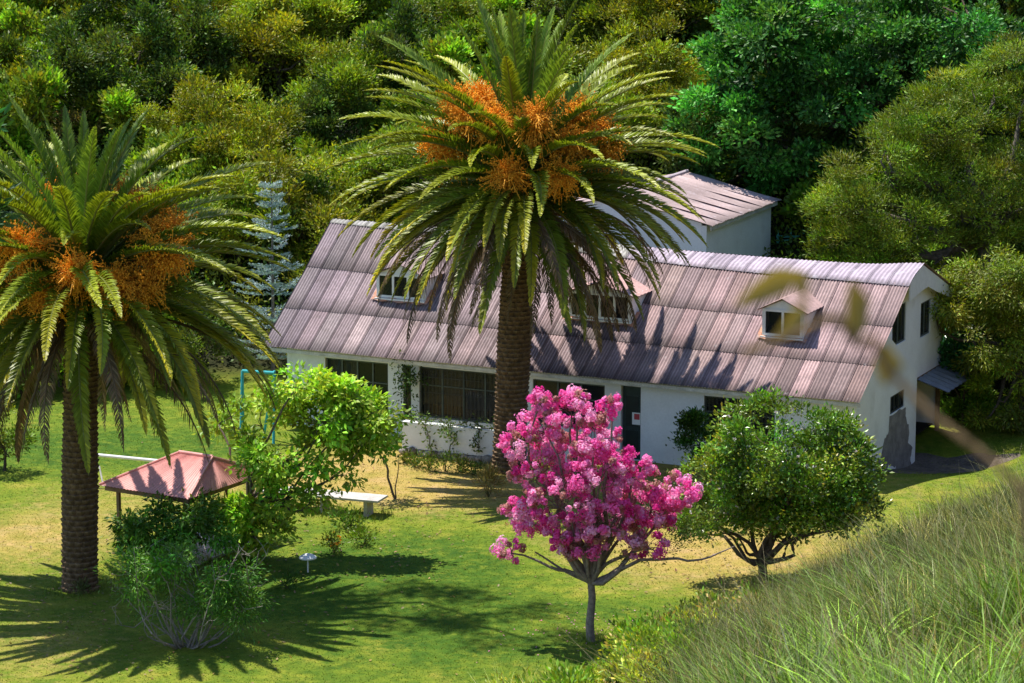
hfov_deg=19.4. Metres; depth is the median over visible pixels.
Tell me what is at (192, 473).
gazebo
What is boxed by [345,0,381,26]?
hillside shrub
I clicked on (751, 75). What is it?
hillside tree
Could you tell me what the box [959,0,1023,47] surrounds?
hillside tree
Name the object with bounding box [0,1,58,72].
hillside shrub
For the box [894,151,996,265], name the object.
hillside tree
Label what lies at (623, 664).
weed plant
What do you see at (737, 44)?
broadleaf tree
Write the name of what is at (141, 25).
hillside shrub
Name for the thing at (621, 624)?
weed plant
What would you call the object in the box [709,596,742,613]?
weed plant
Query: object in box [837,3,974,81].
hillside tree
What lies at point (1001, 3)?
hillside tree
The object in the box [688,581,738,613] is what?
weed plant
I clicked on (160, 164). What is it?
hillside shrub
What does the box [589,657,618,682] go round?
weed plant
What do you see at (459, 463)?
border plant
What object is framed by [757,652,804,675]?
bank shrub
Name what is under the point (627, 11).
hillside tree
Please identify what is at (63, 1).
hillside shrub
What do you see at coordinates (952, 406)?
hillside shrub
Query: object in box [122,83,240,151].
hillside tree
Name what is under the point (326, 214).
hillside tree
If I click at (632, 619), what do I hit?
weed plant
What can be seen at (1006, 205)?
hillside tree
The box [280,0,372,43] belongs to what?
hillside tree
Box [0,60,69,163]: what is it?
hillside shrub
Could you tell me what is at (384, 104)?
hillside shrub
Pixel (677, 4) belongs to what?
hillside tree
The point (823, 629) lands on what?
long grass
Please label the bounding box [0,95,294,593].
palm tree
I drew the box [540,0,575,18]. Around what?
hillside shrub
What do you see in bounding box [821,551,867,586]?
bank shrub
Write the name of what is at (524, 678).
weed plant
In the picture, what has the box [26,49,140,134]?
hillside shrub
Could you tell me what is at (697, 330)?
house
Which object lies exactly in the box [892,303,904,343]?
window
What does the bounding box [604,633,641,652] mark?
weed plant
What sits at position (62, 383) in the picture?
hillside tree
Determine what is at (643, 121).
hillside tree
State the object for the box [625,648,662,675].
weed plant
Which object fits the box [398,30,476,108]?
hillside shrub
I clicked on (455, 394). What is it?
window
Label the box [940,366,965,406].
hillside tree
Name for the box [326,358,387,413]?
window
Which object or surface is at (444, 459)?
border plant
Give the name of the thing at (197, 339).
hillside tree
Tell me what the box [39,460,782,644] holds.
uncut grass
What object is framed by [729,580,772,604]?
weed plant
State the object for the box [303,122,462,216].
hillside tree
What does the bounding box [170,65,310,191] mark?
hillside tree
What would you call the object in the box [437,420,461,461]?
climbing vine
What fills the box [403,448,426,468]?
border plant
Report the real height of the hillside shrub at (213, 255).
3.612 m
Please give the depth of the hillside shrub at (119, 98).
127.27 m
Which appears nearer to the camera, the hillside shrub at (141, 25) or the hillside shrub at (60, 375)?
the hillside shrub at (60, 375)
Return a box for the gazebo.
[99,450,255,566]
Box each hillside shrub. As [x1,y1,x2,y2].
[0,0,18,35]
[0,0,68,17]
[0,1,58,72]
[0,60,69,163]
[0,334,63,397]
[1,54,58,108]
[1,150,47,211]
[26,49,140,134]
[41,0,129,46]
[45,98,108,154]
[52,0,96,8]
[92,83,181,151]
[97,54,170,117]
[104,286,197,388]
[110,172,171,208]
[117,6,178,64]
[118,0,173,21]
[121,120,219,181]
[152,147,230,211]
[182,220,222,275]
[206,54,279,122]
[256,95,300,142]
[256,124,289,161]
[269,131,327,180]
[288,38,338,83]
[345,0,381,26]
[347,20,415,88]
[351,0,426,38]
[359,87,440,143]
[360,163,443,222]
[365,0,436,24]
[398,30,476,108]
[423,24,486,64]
[461,32,530,101]
[462,9,545,65]
[494,0,567,48]
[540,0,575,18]
[592,39,642,85]
[676,51,704,82]
[715,137,777,189]
[778,140,894,232]
[802,97,892,153]
[895,0,957,61]
[940,381,998,421]
[946,238,1018,302]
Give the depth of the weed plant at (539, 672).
71.18 m
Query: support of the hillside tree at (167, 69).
on the ground at (226, 374)
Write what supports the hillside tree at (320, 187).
on the ground at (226, 374)
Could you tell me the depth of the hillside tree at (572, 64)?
129.87 m
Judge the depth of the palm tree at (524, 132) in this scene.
97.58 m
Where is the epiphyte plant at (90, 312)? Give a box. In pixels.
[63,258,102,329]
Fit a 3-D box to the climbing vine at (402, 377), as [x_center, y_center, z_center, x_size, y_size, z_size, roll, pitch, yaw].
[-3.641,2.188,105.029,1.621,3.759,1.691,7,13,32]
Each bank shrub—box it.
[666,611,719,651]
[689,652,736,680]
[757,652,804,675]
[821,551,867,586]
[871,520,914,556]
[956,494,1016,536]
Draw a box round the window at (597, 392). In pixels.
[534,379,604,429]
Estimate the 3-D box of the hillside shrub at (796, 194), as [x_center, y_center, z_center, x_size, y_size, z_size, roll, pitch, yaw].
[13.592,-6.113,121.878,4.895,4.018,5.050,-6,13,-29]
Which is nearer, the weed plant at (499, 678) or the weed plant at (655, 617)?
the weed plant at (499, 678)
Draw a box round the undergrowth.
[0,0,1022,364]
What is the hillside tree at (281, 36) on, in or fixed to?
on the ground at (226, 374)
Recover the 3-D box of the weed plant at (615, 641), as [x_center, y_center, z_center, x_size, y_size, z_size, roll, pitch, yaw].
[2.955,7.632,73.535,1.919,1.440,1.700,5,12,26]
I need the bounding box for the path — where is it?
[882,453,1020,473]
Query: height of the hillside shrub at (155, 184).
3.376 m
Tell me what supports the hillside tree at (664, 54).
on the ground at (226, 374)
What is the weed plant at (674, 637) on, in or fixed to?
on the ground at (226, 374)
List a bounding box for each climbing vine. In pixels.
[389,349,430,431]
[400,411,494,433]
[419,415,441,454]
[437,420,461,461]
[467,425,486,453]
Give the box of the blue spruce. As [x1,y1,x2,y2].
[230,174,303,370]
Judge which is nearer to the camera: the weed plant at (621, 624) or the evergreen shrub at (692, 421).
the weed plant at (621, 624)
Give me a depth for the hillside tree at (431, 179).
121.60 m
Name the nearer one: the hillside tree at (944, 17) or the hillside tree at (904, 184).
the hillside tree at (904, 184)
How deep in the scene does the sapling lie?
96.94 m
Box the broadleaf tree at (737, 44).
[662,0,1023,196]
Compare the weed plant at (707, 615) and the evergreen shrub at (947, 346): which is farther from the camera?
the evergreen shrub at (947, 346)
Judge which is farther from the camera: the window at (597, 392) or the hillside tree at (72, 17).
the hillside tree at (72, 17)
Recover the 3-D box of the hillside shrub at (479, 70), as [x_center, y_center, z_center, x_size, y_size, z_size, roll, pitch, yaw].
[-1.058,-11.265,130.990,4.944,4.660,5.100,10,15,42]
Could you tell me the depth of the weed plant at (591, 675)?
68.62 m
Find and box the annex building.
[563,169,780,256]
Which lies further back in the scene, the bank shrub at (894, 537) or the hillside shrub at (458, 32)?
the hillside shrub at (458, 32)
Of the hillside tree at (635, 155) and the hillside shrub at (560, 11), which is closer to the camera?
the hillside tree at (635, 155)
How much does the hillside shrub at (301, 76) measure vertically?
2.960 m
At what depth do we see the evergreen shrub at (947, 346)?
107.20 m
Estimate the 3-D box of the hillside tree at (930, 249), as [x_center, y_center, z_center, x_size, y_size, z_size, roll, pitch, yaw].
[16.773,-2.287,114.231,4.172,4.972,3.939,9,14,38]
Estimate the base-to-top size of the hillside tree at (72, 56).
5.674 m
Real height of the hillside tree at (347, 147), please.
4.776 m
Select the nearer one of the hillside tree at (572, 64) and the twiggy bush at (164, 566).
the twiggy bush at (164, 566)
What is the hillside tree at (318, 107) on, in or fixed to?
on the ground at (226, 374)
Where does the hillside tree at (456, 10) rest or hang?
on the ground at (226, 374)
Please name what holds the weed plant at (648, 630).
on the ground at (226, 374)
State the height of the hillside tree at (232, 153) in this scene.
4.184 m
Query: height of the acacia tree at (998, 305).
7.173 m
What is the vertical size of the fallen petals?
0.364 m
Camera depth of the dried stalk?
2.75 m
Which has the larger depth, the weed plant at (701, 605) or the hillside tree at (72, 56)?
the hillside tree at (72, 56)
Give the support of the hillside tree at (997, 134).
on the ground at (226, 374)
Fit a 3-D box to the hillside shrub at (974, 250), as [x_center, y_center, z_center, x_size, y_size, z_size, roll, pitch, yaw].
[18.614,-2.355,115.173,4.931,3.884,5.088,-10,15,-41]
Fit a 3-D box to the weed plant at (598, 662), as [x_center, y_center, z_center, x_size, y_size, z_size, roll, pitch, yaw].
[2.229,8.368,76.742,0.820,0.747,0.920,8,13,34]
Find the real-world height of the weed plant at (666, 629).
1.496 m
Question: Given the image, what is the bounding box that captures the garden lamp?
[299,553,316,571]
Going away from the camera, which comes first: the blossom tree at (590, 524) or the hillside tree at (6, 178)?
the blossom tree at (590, 524)
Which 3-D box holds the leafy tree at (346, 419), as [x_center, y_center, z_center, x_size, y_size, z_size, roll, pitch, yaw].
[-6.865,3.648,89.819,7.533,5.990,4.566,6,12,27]
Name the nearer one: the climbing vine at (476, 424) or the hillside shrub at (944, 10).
the climbing vine at (476, 424)
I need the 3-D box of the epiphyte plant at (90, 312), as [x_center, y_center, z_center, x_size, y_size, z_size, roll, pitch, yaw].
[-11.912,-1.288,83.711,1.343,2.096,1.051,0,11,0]
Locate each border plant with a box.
[394,448,414,464]
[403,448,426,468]
[413,445,439,472]
[425,449,463,473]
[446,453,474,474]
[459,457,487,477]
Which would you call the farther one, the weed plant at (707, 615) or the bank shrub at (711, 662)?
the weed plant at (707, 615)
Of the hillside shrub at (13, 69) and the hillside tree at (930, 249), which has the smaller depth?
the hillside tree at (930, 249)
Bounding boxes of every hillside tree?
[0,30,33,83]
[0,142,50,212]
[6,319,63,386]
[23,16,120,134]
[32,0,135,69]
[77,0,224,107]
[81,0,182,39]
[98,308,166,382]
[115,39,233,109]
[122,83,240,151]
[151,0,258,82]
[165,0,247,59]
[165,305,239,379]
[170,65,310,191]
[174,169,303,274]
[190,136,287,207]
[198,0,357,98]
[209,140,395,272]
[224,0,301,54]
[240,168,377,260]
[266,69,379,155]
[275,222,328,301]
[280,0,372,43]
[282,31,399,142]
[287,135,411,220]
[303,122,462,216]
[351,0,440,107]
[367,101,449,173]
[413,0,507,35]
[423,156,485,212]
[526,37,621,82]
[528,0,615,46]
[561,66,664,162]
[568,7,694,105]
[569,0,681,56]
[593,0,729,44]
[615,96,673,166]
[639,39,725,115]
[642,86,733,180]
[646,81,729,133]
[660,0,721,47]
[687,65,790,151]
[752,20,843,85]
[769,72,856,186]
[809,24,905,97]
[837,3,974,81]
[849,99,970,162]
[874,22,962,112]
[883,163,942,229]
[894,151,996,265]
[911,226,999,297]
[920,0,1016,50]
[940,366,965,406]
[942,69,1018,160]
[942,308,1017,395]
[947,137,1023,233]
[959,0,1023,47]
[980,28,1023,138]
[982,293,1023,385]
[986,134,1021,159]
[990,219,1023,262]
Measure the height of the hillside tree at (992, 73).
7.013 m
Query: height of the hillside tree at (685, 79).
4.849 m
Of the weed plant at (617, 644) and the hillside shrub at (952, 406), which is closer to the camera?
the weed plant at (617, 644)
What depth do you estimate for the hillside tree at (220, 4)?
135.08 m
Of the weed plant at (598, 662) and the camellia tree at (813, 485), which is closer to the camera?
the weed plant at (598, 662)
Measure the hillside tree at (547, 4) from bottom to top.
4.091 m
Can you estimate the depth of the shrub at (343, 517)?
93.23 m
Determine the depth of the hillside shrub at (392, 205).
122.28 m
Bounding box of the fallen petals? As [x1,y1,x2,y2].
[476,604,634,662]
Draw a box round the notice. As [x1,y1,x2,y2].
[632,412,639,424]
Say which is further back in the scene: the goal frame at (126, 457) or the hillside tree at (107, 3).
the hillside tree at (107, 3)
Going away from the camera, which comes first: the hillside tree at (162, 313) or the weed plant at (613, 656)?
the weed plant at (613, 656)
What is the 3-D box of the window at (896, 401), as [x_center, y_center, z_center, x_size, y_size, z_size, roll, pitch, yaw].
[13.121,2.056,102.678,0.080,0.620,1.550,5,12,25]
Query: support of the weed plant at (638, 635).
on the ground at (226, 374)
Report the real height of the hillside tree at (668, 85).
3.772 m
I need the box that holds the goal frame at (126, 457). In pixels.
[98,453,156,485]
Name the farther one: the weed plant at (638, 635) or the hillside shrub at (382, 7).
the hillside shrub at (382, 7)
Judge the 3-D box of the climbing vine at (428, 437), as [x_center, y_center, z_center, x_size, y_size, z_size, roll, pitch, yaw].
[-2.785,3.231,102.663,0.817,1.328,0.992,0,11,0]
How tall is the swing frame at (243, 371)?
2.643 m
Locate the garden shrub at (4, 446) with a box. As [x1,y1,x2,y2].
[0,395,40,470]
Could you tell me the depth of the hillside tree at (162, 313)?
113.48 m
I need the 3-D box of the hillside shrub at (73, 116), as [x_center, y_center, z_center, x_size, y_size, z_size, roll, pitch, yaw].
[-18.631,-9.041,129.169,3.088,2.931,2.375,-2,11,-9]
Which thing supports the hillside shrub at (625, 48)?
on the ground at (226, 374)
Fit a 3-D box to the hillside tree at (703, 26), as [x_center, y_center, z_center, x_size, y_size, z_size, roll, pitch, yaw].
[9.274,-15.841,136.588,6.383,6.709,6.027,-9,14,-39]
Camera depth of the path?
104.48 m
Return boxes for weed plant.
[484,666,535,682]
[506,664,562,682]
[528,658,598,682]
[533,661,598,682]
[540,652,608,682]
[587,653,610,672]
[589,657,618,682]
[597,628,654,666]
[599,643,677,682]
[600,612,655,652]
[600,642,638,673]
[601,637,639,672]
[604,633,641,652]
[607,648,650,680]
[608,616,657,647]
[616,642,650,666]
[617,607,677,658]
[619,608,674,628]
[624,624,657,647]
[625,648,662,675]
[641,636,670,663]
[643,608,674,627]
[643,616,716,666]
[651,614,706,656]
[662,605,706,627]
[663,597,697,622]
[679,596,725,625]
[687,604,735,631]
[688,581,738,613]
[696,594,741,625]
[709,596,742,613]
[722,590,775,611]
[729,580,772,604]
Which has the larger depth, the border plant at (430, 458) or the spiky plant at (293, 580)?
the border plant at (430, 458)
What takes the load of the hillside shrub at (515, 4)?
on the ground at (226, 374)
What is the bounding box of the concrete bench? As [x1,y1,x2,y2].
[263,486,387,516]
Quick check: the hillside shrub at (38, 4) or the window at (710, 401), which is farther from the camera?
the hillside shrub at (38, 4)
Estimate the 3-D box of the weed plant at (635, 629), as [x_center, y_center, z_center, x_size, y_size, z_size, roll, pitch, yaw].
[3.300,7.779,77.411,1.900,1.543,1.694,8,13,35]
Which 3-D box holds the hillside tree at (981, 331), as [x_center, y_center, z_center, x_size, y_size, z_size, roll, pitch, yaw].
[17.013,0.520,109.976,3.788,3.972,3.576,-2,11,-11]
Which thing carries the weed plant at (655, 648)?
on the ground at (226, 374)
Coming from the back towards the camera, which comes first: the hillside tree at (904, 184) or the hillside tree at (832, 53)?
the hillside tree at (832, 53)
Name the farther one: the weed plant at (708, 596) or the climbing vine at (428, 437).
the climbing vine at (428, 437)
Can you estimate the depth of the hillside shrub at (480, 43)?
133.12 m
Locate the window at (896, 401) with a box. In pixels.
[890,390,903,413]
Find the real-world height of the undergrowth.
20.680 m
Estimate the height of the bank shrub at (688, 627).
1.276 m
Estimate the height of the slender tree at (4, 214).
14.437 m
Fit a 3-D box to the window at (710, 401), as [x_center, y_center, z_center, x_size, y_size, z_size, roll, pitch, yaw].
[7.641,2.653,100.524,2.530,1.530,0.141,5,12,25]
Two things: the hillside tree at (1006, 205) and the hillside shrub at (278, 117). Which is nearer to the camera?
the hillside tree at (1006, 205)
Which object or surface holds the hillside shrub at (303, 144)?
on the ground at (226, 374)
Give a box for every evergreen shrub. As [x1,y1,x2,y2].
[665,405,722,476]
[937,323,997,426]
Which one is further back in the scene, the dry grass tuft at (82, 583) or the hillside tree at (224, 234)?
the hillside tree at (224, 234)
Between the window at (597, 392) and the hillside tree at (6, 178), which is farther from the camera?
the hillside tree at (6, 178)
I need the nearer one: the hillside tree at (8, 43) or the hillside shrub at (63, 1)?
the hillside tree at (8, 43)
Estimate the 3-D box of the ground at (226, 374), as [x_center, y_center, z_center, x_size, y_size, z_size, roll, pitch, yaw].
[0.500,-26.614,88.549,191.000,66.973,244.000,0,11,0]
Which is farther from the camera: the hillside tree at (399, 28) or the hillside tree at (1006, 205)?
the hillside tree at (399, 28)
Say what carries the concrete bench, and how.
on the ground at (226, 374)
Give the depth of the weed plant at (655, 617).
78.44 m
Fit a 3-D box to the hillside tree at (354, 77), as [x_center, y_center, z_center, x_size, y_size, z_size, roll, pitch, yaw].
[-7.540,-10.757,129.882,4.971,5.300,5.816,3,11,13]
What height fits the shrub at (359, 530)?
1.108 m
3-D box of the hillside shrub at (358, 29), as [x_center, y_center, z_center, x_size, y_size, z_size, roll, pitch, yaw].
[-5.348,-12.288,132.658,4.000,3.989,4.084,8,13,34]
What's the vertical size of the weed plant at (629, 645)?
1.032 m
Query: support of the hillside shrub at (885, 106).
on the ground at (226, 374)
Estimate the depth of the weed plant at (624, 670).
65.63 m
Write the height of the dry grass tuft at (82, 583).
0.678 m
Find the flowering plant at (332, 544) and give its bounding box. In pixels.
[314,529,345,554]
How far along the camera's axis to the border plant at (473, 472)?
100.12 m
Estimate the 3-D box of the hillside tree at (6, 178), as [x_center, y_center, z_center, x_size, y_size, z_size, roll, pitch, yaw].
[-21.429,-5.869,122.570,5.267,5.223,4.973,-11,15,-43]
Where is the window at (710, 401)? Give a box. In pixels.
[704,396,774,443]
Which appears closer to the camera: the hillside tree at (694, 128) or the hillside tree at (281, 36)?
the hillside tree at (694, 128)
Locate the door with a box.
[623,386,640,458]
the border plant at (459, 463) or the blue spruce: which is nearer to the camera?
the border plant at (459, 463)
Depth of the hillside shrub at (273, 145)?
128.09 m
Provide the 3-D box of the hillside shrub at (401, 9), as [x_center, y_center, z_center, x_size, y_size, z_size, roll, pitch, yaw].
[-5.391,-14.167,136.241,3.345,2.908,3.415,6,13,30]
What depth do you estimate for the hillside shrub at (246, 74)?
131.42 m
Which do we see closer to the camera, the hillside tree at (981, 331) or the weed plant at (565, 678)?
the weed plant at (565, 678)
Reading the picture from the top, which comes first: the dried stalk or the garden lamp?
the dried stalk
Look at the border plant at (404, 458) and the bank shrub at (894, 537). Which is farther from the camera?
the border plant at (404, 458)
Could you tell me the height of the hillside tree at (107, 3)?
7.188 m
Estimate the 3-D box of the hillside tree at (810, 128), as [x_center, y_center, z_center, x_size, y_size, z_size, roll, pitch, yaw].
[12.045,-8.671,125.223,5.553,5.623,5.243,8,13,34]
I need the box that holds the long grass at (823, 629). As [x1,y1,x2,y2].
[465,446,1023,682]
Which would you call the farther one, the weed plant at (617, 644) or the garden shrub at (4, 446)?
the garden shrub at (4, 446)
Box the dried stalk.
[736,267,1023,534]
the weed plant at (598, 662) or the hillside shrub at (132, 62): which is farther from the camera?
the hillside shrub at (132, 62)
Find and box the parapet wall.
[398,420,586,471]
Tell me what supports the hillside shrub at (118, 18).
on the ground at (226, 374)
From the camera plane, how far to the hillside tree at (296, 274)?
117.81 m
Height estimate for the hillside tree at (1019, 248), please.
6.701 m
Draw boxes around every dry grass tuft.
[71,577,93,593]
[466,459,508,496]
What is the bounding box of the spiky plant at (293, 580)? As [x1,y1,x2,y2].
[270,567,303,591]
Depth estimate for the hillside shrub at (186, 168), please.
123.12 m
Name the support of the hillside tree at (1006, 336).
on the ground at (226, 374)
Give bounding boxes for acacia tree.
[793,26,1023,298]
[927,243,1023,434]
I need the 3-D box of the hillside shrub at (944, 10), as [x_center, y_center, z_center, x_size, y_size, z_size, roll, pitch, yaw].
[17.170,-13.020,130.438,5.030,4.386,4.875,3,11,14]
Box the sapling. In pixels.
[366,400,408,498]
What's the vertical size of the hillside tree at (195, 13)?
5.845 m
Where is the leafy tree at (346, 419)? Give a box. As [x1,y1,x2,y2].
[192,360,416,565]
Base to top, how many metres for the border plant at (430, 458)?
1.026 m
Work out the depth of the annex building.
118.12 m
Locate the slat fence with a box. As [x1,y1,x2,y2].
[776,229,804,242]
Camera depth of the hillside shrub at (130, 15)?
137.90 m
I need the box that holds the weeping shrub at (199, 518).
[100,486,240,576]
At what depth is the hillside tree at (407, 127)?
124.81 m
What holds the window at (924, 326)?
in the house
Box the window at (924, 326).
[920,299,929,336]
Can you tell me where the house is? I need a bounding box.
[265,218,969,470]
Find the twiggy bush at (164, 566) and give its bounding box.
[83,531,279,648]
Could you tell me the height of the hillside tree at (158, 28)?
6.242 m
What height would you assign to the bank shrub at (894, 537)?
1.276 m
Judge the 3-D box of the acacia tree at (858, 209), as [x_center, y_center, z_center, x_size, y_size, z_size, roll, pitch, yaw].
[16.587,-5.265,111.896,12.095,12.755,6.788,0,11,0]
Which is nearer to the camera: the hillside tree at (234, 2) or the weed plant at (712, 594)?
the weed plant at (712, 594)
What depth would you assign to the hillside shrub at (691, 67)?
132.97 m
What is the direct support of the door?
in the house
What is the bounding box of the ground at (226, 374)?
[0,0,1023,682]
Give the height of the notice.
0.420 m
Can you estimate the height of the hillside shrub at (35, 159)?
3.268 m
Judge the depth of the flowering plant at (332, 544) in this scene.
90.40 m
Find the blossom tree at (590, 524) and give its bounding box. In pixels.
[489,384,734,641]
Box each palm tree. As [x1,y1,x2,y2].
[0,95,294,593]
[320,0,719,474]
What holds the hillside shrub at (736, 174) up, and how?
on the ground at (226, 374)
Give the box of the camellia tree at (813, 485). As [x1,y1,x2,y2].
[671,385,896,582]
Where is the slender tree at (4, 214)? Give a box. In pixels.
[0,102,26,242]
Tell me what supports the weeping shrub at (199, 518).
on the ground at (226, 374)
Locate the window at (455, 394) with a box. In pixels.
[420,366,495,423]
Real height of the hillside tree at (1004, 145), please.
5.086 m
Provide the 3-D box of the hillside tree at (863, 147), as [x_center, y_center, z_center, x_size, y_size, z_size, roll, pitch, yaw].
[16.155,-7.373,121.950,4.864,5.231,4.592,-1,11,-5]
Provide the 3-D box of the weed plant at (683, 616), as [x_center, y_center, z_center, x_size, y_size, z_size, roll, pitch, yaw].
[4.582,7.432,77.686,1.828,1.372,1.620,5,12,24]
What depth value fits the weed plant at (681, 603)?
80.64 m
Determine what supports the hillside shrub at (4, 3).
on the ground at (226, 374)
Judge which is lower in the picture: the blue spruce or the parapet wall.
the parapet wall
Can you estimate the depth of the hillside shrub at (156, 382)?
113.41 m
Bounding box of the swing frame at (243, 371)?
[240,369,275,443]
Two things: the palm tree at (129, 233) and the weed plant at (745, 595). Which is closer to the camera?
the weed plant at (745, 595)
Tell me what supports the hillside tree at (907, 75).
on the ground at (226, 374)

